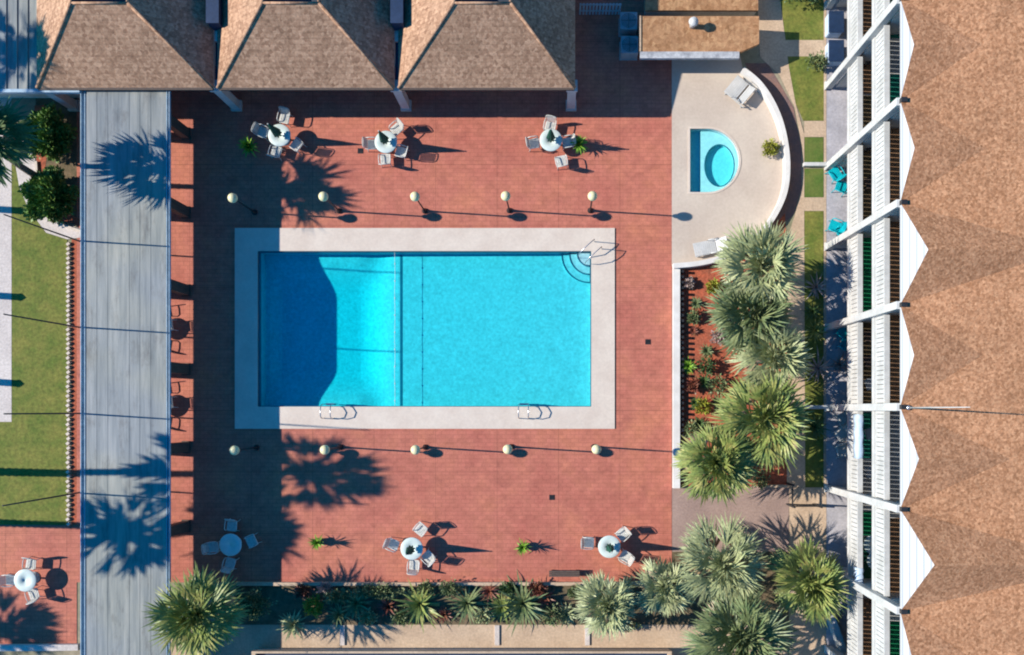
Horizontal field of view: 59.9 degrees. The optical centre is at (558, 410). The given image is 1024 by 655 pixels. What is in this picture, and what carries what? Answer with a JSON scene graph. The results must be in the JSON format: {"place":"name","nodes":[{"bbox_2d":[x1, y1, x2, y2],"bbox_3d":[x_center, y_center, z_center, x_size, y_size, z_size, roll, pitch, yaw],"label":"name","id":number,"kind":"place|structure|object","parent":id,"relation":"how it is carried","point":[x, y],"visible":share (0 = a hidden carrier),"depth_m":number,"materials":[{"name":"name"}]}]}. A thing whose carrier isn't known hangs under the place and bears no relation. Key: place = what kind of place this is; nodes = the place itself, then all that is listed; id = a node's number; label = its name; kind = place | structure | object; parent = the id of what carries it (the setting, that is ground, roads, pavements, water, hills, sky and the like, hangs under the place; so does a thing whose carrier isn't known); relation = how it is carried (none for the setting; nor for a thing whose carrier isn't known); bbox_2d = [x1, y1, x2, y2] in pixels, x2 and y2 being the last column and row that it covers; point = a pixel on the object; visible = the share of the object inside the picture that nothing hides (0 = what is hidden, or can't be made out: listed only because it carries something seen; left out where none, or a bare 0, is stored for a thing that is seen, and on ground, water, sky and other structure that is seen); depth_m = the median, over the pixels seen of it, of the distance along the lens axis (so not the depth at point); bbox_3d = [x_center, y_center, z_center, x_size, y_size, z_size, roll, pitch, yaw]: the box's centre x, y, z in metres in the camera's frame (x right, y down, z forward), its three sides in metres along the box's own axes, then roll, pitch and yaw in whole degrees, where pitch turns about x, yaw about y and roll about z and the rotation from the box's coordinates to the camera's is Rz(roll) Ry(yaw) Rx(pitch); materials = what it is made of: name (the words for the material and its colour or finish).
{"place":"outdoors","nodes":[
{"label":"outdoors","id":0,"kind":"place"},
{"bbox_2d":[0,98,11,421],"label":"entry path","id":1,"kind":"structure","parent":0,"point":[5,303],"depth_m":44.00,"materials":[{"name":"concrete"}]},
{"bbox_2d":[0,164,66,524],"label":"lawn","id":2,"kind":"structure","parent":0,"point":[33,456],"depth_m":44.00,"materials":[{"name":"green plant"}]},
{"bbox_2d":[0,526,76,643],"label":"side terrace","id":3,"kind":"structure","parent":0,"point":[50,617],"depth_m":44.00,"materials":[{"name":"brick"}]},
{"bbox_2d":[14,569,39,591],"bbox_3d":[-26.025,8.285,43.625,1.100,0.750,1.100,0,90,0],"label":"patio table","id":4,"kind":"object","parent":3,"relation":"on","point":[25,580],"visible":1,"depth_m":43.25,"materials":[{"name":"plastic"}]},
{"bbox_2d":[0,0,80,97],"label":"side building","id":5,"kind":"structure","parent":0,"point":[18,48],"depth_m":41.10,"materials":[{"name":"metal"}]},
{"bbox_2d":[16,154,79,238],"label":"curved path","id":6,"kind":"structure","parent":0,"point":[22,176],"depth_m":43.99,"materials":[{"name":"concrete"}]},
{"bbox_2d":[77,0,671,581],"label":"pool deck","id":7,"kind":"structure","parent":0,"point":[477,502],"depth_m":44.00,"materials":[{"name":"brick"}]},
{"bbox_2d":[80,91,190,654],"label":"covered walkway","id":8,"kind":"structure","parent":7,"relation":"on","point":[129,204],"depth_m":41.24,"materials":[{"name":"metal"}]},
{"bbox_2d":[219,534,241,555],"bbox_3d":[-16.008,6.553,43.625,1.100,0.750,1.100,0,90,0],"label":"patio table","id":9,"kind":"object","parent":7,"relation":"on","point":[230,544],"visible":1,"depth_m":43.25,"materials":[{"name":"plastic"}]},
{"bbox_2d":[237,135,260,158],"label":"potted plant","id":10,"kind":"object","parent":7,"relation":"on","point":[248,146],"visible":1,"depth_m":43.40,"materials":[{"name":"green plant"}]},
{"bbox_2d":[268,124,290,145],"bbox_3d":[-13.621,-13.434,43.625,1.100,0.750,1.100,0,90,0],"label":"patio table","id":11,"kind":"object","parent":7,"relation":"on","point":[283,139],"visible":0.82,"depth_m":43.25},
{"bbox_2d":[35,0,576,110],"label":"clubhouse","id":12,"kind":"structure","parent":7,"relation":"on","point":[221,49],"depth_m":40.20,"materials":[{"name":"paint"}]},
{"bbox_2d":[375,131,396,152],"bbox_3d":[-8.425,-13.106,43.625,1.100,0.750,1.100,0,90,0],"label":"patio table","id":13,"kind":"object","parent":7,"relation":"on","point":[390,146],"visible":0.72,"depth_m":43.25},
{"bbox_2d":[401,537,422,559],"bbox_3d":[-7.162,6.740,43.625,1.100,0.750,1.100,0,90,0],"label":"patio table","id":14,"kind":"object","parent":7,"relation":"on","point":[416,543],"visible":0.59,"depth_m":43.25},
{"bbox_2d":[261,253,589,405],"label":"swimming pool","id":15,"kind":"structure","parent":7,"relation":"in","point":[495,329],"depth_m":44.88,"materials":[{"name":"liquid"}]},
{"bbox_2d":[400,255,401,405],"bbox_3d":[-7.964,-4.048,44.887,0.119,0.002,7.619,0,90,0],"label":"pool floor line","id":16,"kind":"object","parent":15,"relation":"on","point":[400,330],"visible":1,"depth_m":44.89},
{"bbox_2d":[258,251,590,406],"bbox_3d":[-6.643,-4.048,44.195,16.524,0.290,7.714,0,90,0],"label":"pool tile band","id":17,"kind":"object","parent":15,"relation":"attached to","point":[259,328],"visible":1,"depth_m":44.05,"materials":[{"name":"tile"}]},
{"bbox_2d":[235,228,614,428],"bbox_3d":[-6.631,-4.071,44.035,18.833,0.170,9.952,0,90,0],"label":"pool coping","id":18,"kind":"object","parent":15,"relation":"on","point":[250,243],"visible":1,"depth_m":43.95,"materials":[{"name":"concrete"}]},
{"bbox_2d":[562,255,589,282],"bbox_3d":[0.848,-7.133,44.760,1.429,0.200,1.429,0,90,0],"label":"pool step","id":19,"kind":"object","parent":15,"relation":"on","point":[572,271],"visible":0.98,"depth_m":44.66,"materials":[{"name":"tile"}]},
{"bbox_2d":[236,581,653,585],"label":"bed kerb","id":20,"kind":"structure","parent":7,"relation":"on","point":[569,583],"depth_m":43.78,"materials":[{"name":"concrete"}]},
{"bbox_2d":[540,129,561,150],"bbox_3d":[-0.374,-13.200,43.625,1.100,0.750,1.100,0,90,0],"label":"patio table","id":21,"kind":"object","parent":7,"relation":"on","point":[552,145],"visible":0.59,"depth_m":43.25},
{"bbox_2d":[579,3,621,14],"bbox_3d":[2.038,-19.660,43.375,2.038,1.150,0.080,0,90,0],"label":"picket fence","id":22,"kind":"object","parent":7,"relation":"on","point":[600,10],"visible":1,"depth_m":43.38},
{"bbox_2d":[598,535,620,557],"bbox_3d":[2.481,6.647,43.625,1.100,0.750,1.100,0,90,0],"label":"patio table","id":23,"kind":"object","parent":7,"relation":"on","point":[606,540],"visible":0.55,"depth_m":43.25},
{"bbox_2d":[618,12,636,36],"bbox_3d":[3.413,-18.982,43.559,0.900,0.883,0.900,0,90,0],"label":"air conditioner","id":24,"kind":"object","parent":7,"relation":"on","point":[627,23],"visible":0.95,"depth_m":43.15,"materials":[{"name":"metal"}]},
{"bbox_2d":[619,36,637,59],"bbox_3d":[3.460,-17.813,43.559,0.900,0.883,0.900,0,90,0],"label":"air conditioner","id":25,"kind":"object","parent":7,"relation":"on","point":[628,47],"visible":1,"depth_m":43.15,"materials":[{"name":"metal"}]},
{"bbox_2d":[0,0,823,654],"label":"ground","id":26,"kind":"structure","parent":0,"point":[750,56],"depth_m":44.02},
{"bbox_2d":[0,643,79,650],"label":"terrace kerb","id":27,"kind":"structure","parent":26,"relation":"on","point":[45,647],"depth_m":43.75,"materials":[{"name":"concrete"}]},
{"bbox_2d":[35,98,79,225],"bbox_3d":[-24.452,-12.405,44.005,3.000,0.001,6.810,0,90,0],"label":"shrub bed","id":28,"kind":"object","parent":26,"relation":"on","point":[67,163],"visible":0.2,"depth_m":44.01,"materials":[{"name":"soil"}]},
{"bbox_2d":[0,96,43,186],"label":"palm tree","id":29,"kind":"object","parent":28,"relation":"on","point":[13,141],"visible":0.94,"depth_m":37.50,"materials":[{"name":"green plant"}]},
{"bbox_2d":[17,101,77,162],"bbox_3d":[-24.772,-13.570,43.019,2.596,1.995,2.958,0,90,0],"label":"bush","id":30,"kind":"object","parent":28,"relation":"on","point":[55,134],"visible":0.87,"depth_m":42.74,"materials":[{"name":"green plant"}]},
{"bbox_2d":[17,164,79,225],"bbox_3d":[-24.643,-10.536,43.048,2.825,1.937,3.030,0,90,0],"label":"bush","id":31,"kind":"object","parent":28,"relation":"on","point":[48,192],"visible":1,"depth_m":42.69,"materials":[{"name":"green plant"}]},
{"bbox_2d":[65,242,71,525],"bbox_3d":[-24.286,-1.313,43.950,0.246,0.140,14.068,0,90,0],"label":"brick edging","id":32,"kind":"object","parent":26,"relation":"on","point":[68,291],"visible":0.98,"depth_m":43.88,"materials":[{"name":"brick"}]},
{"bbox_2d":[72,240,76,524],"bbox_3d":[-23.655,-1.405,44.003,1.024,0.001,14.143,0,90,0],"label":"fence","id":33,"kind":"object","parent":26,"relation":"on","point":[74,380],"visible":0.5,"depth_m":44.00,"materials":[{"name":"wood"}]},
{"bbox_2d":[141,562,252,654],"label":"palm tree","id":34,"kind":"object","parent":26,"relation":"on","point":[174,625],"visible":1,"depth_m":39.77,"materials":[{"name":"green plant"}]},
{"bbox_2d":[236,585,671,624],"bbox_3d":[-5.191,9.595,44.004,21.619,0.001,2.048,0,90,0],"label":"planting bed","id":35,"kind":"object","parent":26,"relation":"on","point":[288,602],"visible":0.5,"depth_m":44.00,"materials":[{"name":"plant"}]},
{"bbox_2d":[233,586,277,620],"bbox_3d":[-14.965,9.463,43.396,2.389,1.248,1.716,0,90,0],"label":"bush","id":36,"kind":"object","parent":35,"relation":"on","point":[257,603],"visible":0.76,"depth_m":43.28,"materials":[{"name":"green plant"}]},
{"bbox_2d":[277,608,306,640],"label":"bed plant","id":37,"kind":"object","parent":35,"relation":"on","point":[290,623],"visible":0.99,"depth_m":43.69,"materials":[{"name":"plant"}]},
{"bbox_2d":[302,593,325,617],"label":"bush","id":38,"kind":"object","parent":35,"relation":"on","point":[315,610],"visible":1,"depth_m":43.41,"materials":[{"name":"green plant"}]},
{"bbox_2d":[325,604,351,626],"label":"bed plant","id":39,"kind":"object","parent":35,"relation":"on","point":[336,615],"visible":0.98,"depth_m":43.72,"materials":[{"name":"green plant"}]},
{"bbox_2d":[323,587,355,605],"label":"bush","id":40,"kind":"object","parent":35,"relation":"on","point":[334,598],"visible":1,"depth_m":43.41,"materials":[{"name":"green plant"}]},
{"bbox_2d":[341,586,372,622],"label":"bed plant","id":41,"kind":"object","parent":35,"relation":"on","point":[354,606],"visible":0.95,"depth_m":43.67,"materials":[{"name":"green plant"}]},
{"bbox_2d":[357,606,379,625],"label":"bush","id":42,"kind":"object","parent":35,"relation":"on","point":[369,620],"visible":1,"depth_m":43.53,"materials":[{"name":"green plant"}]},
{"bbox_2d":[347,581,412,599],"bbox_3d":[-8.754,8.889,43.592,3.307,0.867,0.968,0,90,0],"label":"bush","id":43,"kind":"object","parent":35,"relation":"on","point":[374,593],"visible":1,"depth_m":43.49,"materials":[{"name":"green plant"}]},
{"bbox_2d":[375,597,399,617],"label":"bed plant","id":44,"kind":"object","parent":35,"relation":"on","point":[386,607],"visible":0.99,"depth_m":43.75,"materials":[{"name":"red plant"}]},
{"bbox_2d":[389,607,414,626],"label":"bush","id":45,"kind":"object","parent":35,"relation":"on","point":[397,617],"visible":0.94,"depth_m":43.47,"materials":[{"name":"green plant"}]},
{"bbox_2d":[392,577,441,632],"bbox_3d":[-6.877,9.638,43.320,2.844,1.825,2.428,35,90,0],"label":"bed plant","id":46,"kind":"object","parent":35,"relation":"on","point":[417,606],"visible":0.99,"depth_m":43.54,"materials":[{"name":"green plant"}]},
{"bbox_2d":[437,577,463,597],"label":"bush","id":47,"kind":"object","parent":35,"relation":"on","point":[452,586],"visible":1,"depth_m":43.43,"materials":[{"name":"green plant"}]},
{"bbox_2d":[445,585,488,626],"bbox_3d":[-4.498,9.618,43.542,2.387,1.520,2.257,0,90,0],"label":"bed plant","id":48,"kind":"object","parent":35,"relation":"on","point":[466,603],"visible":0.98,"depth_m":43.67,"materials":[{"name":"green plant"}]},
{"bbox_2d":[472,606,495,624],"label":"bush","id":49,"kind":"object","parent":35,"relation":"on","point":[483,619],"visible":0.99,"depth_m":43.46,"materials":[{"name":"plant"}]},
{"bbox_2d":[483,588,522,623],"bbox_3d":[-2.760,9.650,43.623,1.991,1.406,2.042,35,90,0],"label":"bed plant","id":50,"kind":"object","parent":35,"relation":"on","point":[499,610],"visible":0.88,"depth_m":43.62,"materials":[{"name":"green plant"}]},
{"bbox_2d":[493,571,555,635],"bbox_3d":[-1.697,9.335,43.412,3.077,2.111,3.107,-27,90,0],"label":"bed plant","id":51,"kind":"object","parent":35,"relation":"on","point":[528,609],"visible":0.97,"depth_m":43.42,"materials":[{"name":"green plant"}]},
{"bbox_2d":[527,580,546,596],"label":"bush","id":52,"kind":"object","parent":35,"relation":"on","point":[536,591],"visible":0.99,"depth_m":43.53,"materials":[{"name":"red plant"}]},
{"bbox_2d":[534,585,559,608],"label":"bed plant","id":53,"kind":"object","parent":35,"relation":"on","point":[546,601],"visible":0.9,"depth_m":43.76,"materials":[{"name":"red plant"}]},
{"bbox_2d":[538,602,566,626],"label":"bush","id":54,"kind":"object","parent":35,"relation":"on","point":[548,618],"visible":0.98,"depth_m":43.42,"materials":[{"name":"green plant"}]},
{"bbox_2d":[557,602,576,628],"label":"bed plant","id":55,"kind":"object","parent":35,"relation":"on","point":[568,616],"visible":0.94,"depth_m":43.74,"materials":[{"name":"plant"}]},
{"bbox_2d":[571,569,637,641],"bbox_3d":[2.257,9.184,42.083,3.446,3.835,3.259,0,90,0],"label":"palm tree","id":56,"kind":"object","parent":35,"relation":"on","point":[615,609],"visible":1,"depth_m":41.58,"materials":[{"name":"plant"}]},
{"bbox_2d":[633,555,697,617],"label":"palm tree","id":57,"kind":"object","parent":35,"relation":"on","point":[667,587],"visible":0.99,"depth_m":41.73,"materials":[{"name":"plant"}]},
{"bbox_2d":[251,648,671,654],"bbox_3d":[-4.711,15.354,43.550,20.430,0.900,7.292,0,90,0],"label":"building","id":58,"kind":"structure","parent":26,"relation":"on","point":[463,651],"depth_m":43.35,"materials":[{"name":"paint"}]},
{"bbox_2d":[672,268,679,487],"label":"planter wall","id":59,"kind":"structure","parent":26,"relation":"on","point":[675,360],"depth_m":43.70,"materials":[{"name":"concrete"}]},
{"bbox_2d":[681,270,683,480],"bbox_3d":[6.117,-1.741,43.810,0.105,0.380,10.422,0,90,0],"label":"planter railing","id":60,"kind":"object","parent":59,"relation":"on","point":[682,337],"visible":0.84,"depth_m":43.76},
{"bbox_2d":[639,16,758,59],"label":"pump house","id":61,"kind":"structure","parent":26,"relation":"on","point":[705,38],"depth_m":42.50,"materials":[{"name":"paint"}]},
{"bbox_2d":[644,0,757,15],"bbox_3d":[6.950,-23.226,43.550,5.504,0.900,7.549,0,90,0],"label":"annex","id":62,"kind":"object","parent":26,"relation":"on","point":[700,7],"visible":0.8,"depth_m":43.10,"materials":[{"name":"paint"}]},
{"bbox_2d":[672,487,788,551],"bbox_3d":[8.531,5.388,43.999,5.795,0.001,3.224,0,90,0],"label":"ramp pad","id":63,"kind":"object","parent":26,"relation":"on","point":[765,511],"visible":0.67,"depth_m":44.00,"materials":[{"name":"concrete"}]},
{"bbox_2d":[672,552,788,627],"bbox_3d":[8.524,8.912,44.008,5.781,0.001,3.795,0,90,0],"label":"corner bed","id":64,"kind":"object","parent":26,"relation":"on","point":[685,617],"visible":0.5,"depth_m":44.01,"materials":[{"name":"soil"}]},
{"bbox_2d":[676,511,770,614],"bbox_3d":[7.660,7.075,41.270,4.719,5.461,4.874,0,90,0],"label":"palm tree","id":65,"kind":"object","parent":64,"relation":"on","point":[726,571],"visible":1,"depth_m":40.65,"materials":[{"name":"plant"}]},
{"bbox_2d":[678,577,805,654],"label":"palm tree","id":66,"kind":"object","parent":64,"relation":"on","point":[741,639],"visible":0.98,"depth_m":39.99,"materials":[{"name":"green plant"}]},
{"bbox_2d":[681,214,786,485],"bbox_3d":[8.707,-3.024,44.004,5.224,0.001,13.571,0,90,0],"label":"red bed","id":67,"kind":"object","parent":26,"relation":"on","point":[692,345],"visible":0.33,"depth_m":44.00,"materials":[{"name":"soil"}]},
{"bbox_2d":[696,353,715,376],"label":"bush","id":68,"kind":"object","parent":67,"relation":"on","point":[703,368],"visible":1,"depth_m":43.55,"materials":[{"name":"green plant"}]},
{"bbox_2d":[672,422,761,508],"bbox_3d":[7.367,2.554,41.274,4.366,5.452,4.184,0,90,0],"label":"palm tree","id":69,"kind":"object","parent":67,"relation":"on","point":[718,462],"visible":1,"depth_m":40.31,"materials":[{"name":"green plant"}]},
{"bbox_2d":[708,373,730,396],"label":"bush","id":70,"kind":"object","parent":67,"relation":"on","point":[717,389],"visible":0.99,"depth_m":43.52,"materials":[{"name":"green plant"}]},
{"bbox_2d":[705,271,798,361],"bbox_3d":[8.827,-4.304,41.215,4.560,5.570,4.229,0,90,0],"label":"palm tree","id":71,"kind":"object","parent":67,"relation":"on","point":[728,316],"visible":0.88,"depth_m":39.89,"materials":[{"name":"green plant"}]},
{"bbox_2d":[711,219,809,320],"bbox_3d":[9.111,-6.395,40.918,4.434,6.165,4.705,0,90,0],"label":"palm tree","id":72,"kind":"object","parent":67,"relation":"on","point":[773,256],"visible":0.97,"depth_m":39.55,"materials":[{"name":"plant"}]},
{"bbox_2d":[708,369,814,474],"bbox_3d":[9.169,0.440,40.920,4.933,6.159,5.008,0,90,0],"label":"palm tree","id":73,"kind":"object","parent":67,"relation":"on","point":[773,400],"visible":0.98,"depth_m":39.63,"materials":[{"name":"green plant"}]},
{"bbox_2d":[751,470,771,489],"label":"bush","id":74,"kind":"object","parent":67,"relation":"on","point":[757,481],"visible":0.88,"depth_m":43.53,"materials":[{"name":"green plant"}]},
{"bbox_2d":[727,317,814,388],"bbox_3d":[9.753,-2.578,41.248,4.133,5.505,3.627,-23,90,0],"label":"palm tree","id":75,"kind":"object","parent":67,"relation":"on","point":[791,355],"visible":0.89,"depth_m":40.06,"materials":[{"name":"plant"}]},
{"bbox_2d":[745,63,800,229],"bbox_3d":[9.666,-11.449,44.006,4.984,0.001,11.312,21,90,0],"label":"ring bed","id":76,"kind":"object","parent":26,"relation":"on","point":[764,74],"visible":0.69,"depth_m":44.01,"materials":[{"name":"soil"}]},
{"bbox_2d":[781,0,823,120],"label":"lawn strip","id":77,"kind":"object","parent":26,"relation":"on","point":[802,20],"visible":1,"depth_m":44.00,"materials":[{"name":"green plant"}]},
{"bbox_2d":[805,50,828,70],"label":"bush","id":78,"kind":"object","parent":77,"relation":"on","point":[820,58],"visible":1,"depth_m":43.48,"materials":[{"name":"green plant"}]},
{"bbox_2d":[805,211,822,486],"bbox_3d":[12.674,-3.041,43.997,0.938,0.001,13.700,0,90,0],"label":"lawn edge","id":79,"kind":"object","parent":26,"relation":"on","point":[813,391],"visible":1,"depth_m":44.00,"materials":[{"name":"green plant"}]},
{"bbox_2d":[801,413,831,442],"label":"lawn plant","id":80,"kind":"object","parent":79,"relation":"on","point":[816,426],"visible":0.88,"depth_m":43.74,"materials":[{"name":"green plant"}]},
{"bbox_2d":[802,271,831,299],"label":"lawn plant","id":81,"kind":"object","parent":79,"relation":"on","point":[816,287],"visible":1,"depth_m":43.76,"materials":[{"name":"green plant"}]},
{"bbox_2d":[806,347,835,383],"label":"lawn plant","id":82,"kind":"object","parent":79,"relation":"on","point":[820,367],"visible":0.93,"depth_m":43.74,"materials":[{"name":"green plant"}]},
{"bbox_2d":[805,169,822,196],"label":"lawn square","id":83,"kind":"structure","parent":26,"relation":"on","point":[813,182],"depth_m":44.00,"materials":[{"name":"plant"}]},
{"bbox_2d":[805,137,822,161],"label":"lawn square","id":84,"kind":"structure","parent":26,"relation":"on","point":[813,149],"depth_m":44.00,"materials":[{"name":"plant"}]},
{"bbox_2d":[824,0,825,578],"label":"patio border","id":85,"kind":"object","parent":26,"relation":"on","point":[824,291],"visible":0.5,"depth_m":43.99,"materials":[{"name":"concrete"}]},
{"bbox_2d":[824,0,1023,654],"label":"hotel","id":86,"kind":"structure","parent":26,"relation":"on","point":[931,239],"depth_m":34.28,"materials":[{"name":"paint"}]},
{"bbox_2d":[853,414,863,458],"bbox_3d":[13.567,1.166,40.100,0.343,0.580,1.988,0,90,0],"label":"towel","id":87,"kind":"object","parent":86,"relation":"hanging from","point":[858,436],"visible":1,"depth_m":39.83,"materials":[{"name":"fabric"}]},
{"bbox_2d":[171,625,787,654],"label":"service path","id":88,"kind":"structure","parent":0,"point":[250,639],"depth_m":44.00,"materials":[{"name":"concrete"}]},
{"bbox_2d":[672,53,782,263],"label":"spa deck","id":89,"kind":"structure","parent":0,"point":[750,194],"depth_m":43.99,"materials":[{"name":"concrete"}]},
{"bbox_2d":[693,236,727,256],"bbox_3d":[7.558,-8.078,43.670,1.800,0.660,0.704,-12,90,0],"label":"sun lounger","id":90,"kind":"object","parent":89,"relation":"on","point":[710,242],"visible":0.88,"depth_m":43.67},
{"bbox_2d":[690,129,738,191],"bbox_3d":[7.738,-12.405,44.262,2.429,0.536,3.143,0,90,0],"label":"spa basin","id":91,"kind":"object","parent":89,"relation":"in","point":[718,165],"visible":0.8,"depth_m":44.53,"materials":[{"name":"tile"}]},
{"bbox_2d":[688,127,740,193],"bbox_3d":[7.738,-12.405,44.025,2.638,0.110,3.352,0,90,0],"label":"spa coping","id":92,"kind":"object","parent":91,"relation":"on","point":[737,149],"visible":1,"depth_m":43.97,"materials":[{"name":"concrete"}]},
{"bbox_2d":[700,131,733,191],"bbox_3d":[7.929,-12.405,44.410,1.667,0.220,3.095,0,90,0],"label":"spa bench","id":93,"kind":"object","parent":91,"relation":"on","point":[700,158],"visible":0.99,"depth_m":44.32,"materials":[{"name":"tile"}]},
{"bbox_2d":[701,131,736,191],"bbox_3d":[8.014,-12.405,44.300,1.838,0.001,3.105,0,90,0],"label":"spa bench top","id":94,"kind":"object","parent":93,"relation":"on","point":[709,139],"visible":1,"depth_m":44.30,"materials":[{"name":"tile"}]},
{"bbox_2d":[672,67,789,268],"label":"curved wall","id":95,"kind":"structure","parent":89,"relation":"on","point":[758,84],"depth_m":43.48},
{"bbox_2d":[724,75,756,107],"bbox_3d":[8.976,-15.731,43.731,1.250,0.538,1.084,40,90,0],"label":"sun lounger","id":96,"kind":"object","parent":89,"relation":"on","point":[746,94],"visible":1,"depth_m":43.67,"materials":[{"name":"plastic"}]},
{"bbox_2d":[761,137,780,156],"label":"bush","id":97,"kind":"object","parent":89,"relation":"on","point":[773,145],"visible":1,"depth_m":43.47,"materials":[{"name":"green plant"}]},
{"bbox_2d":[758,0,804,486],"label":"garden path","id":98,"kind":"structure","parent":0,"point":[771,31],"depth_m":43.99,"materials":[{"name":"concrete"}]},
{"bbox_2d":[779,40,823,55],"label":"cross path","id":99,"kind":"structure","parent":0,"point":[797,47],"depth_m":43.99,"materials":[{"name":"concrete"}]},
{"bbox_2d":[789,488,825,654],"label":"yard paving","id":100,"kind":"structure","parent":0,"point":[807,522],"depth_m":44.00,"materials":[{"name":"concrete"}]},
{"bbox_2d":[765,536,852,627],"bbox_3d":[11.445,7.870,41.211,3.904,5.579,4.362,0,90,0],"label":"palm tree","id":101,"kind":"object","parent":100,"relation":"on","point":[825,595],"visible":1,"depth_m":40.13,"materials":[{"name":"green plant"}]},
{"bbox_2d":[804,121,823,136],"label":"cross path","id":102,"kind":"structure","parent":0,"point":[813,128],"depth_m":43.99,"materials":[{"name":"concrete"}]},
{"bbox_2d":[804,197,823,210],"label":"cross path","id":103,"kind":"structure","parent":0,"point":[813,203],"depth_m":43.99,"materials":[{"name":"concrete"}]},
{"bbox_2d":[826,0,846,654],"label":"patio floor","id":104,"kind":"structure","parent":0,"point":[836,306],"depth_m":44.00,"materials":[{"name":"concrete"}]},
{"bbox_2d":[825,11,843,37],"bbox_3d":[13.558,-18.972,43.625,0.760,0.750,1.060,0,90,0],"label":"covered grill","id":105,"kind":"object","parent":104,"relation":"on","point":[834,24],"visible":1,"depth_m":43.25,"materials":[{"name":"fabric"}]},
{"bbox_2d":[825,40,843,65],"bbox_3d":[13.558,-17.560,43.625,0.760,0.750,1.060,0,90,0],"label":"covered grill","id":106,"kind":"object","parent":104,"relation":"on","point":[834,52],"visible":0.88,"depth_m":43.25,"materials":[{"name":"fabric"}]},
{"bbox_2d":[826,613,846,651],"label":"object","id":107,"kind":"structure","parent":104,"relation":"on","point":[839,642],"depth_m":43.20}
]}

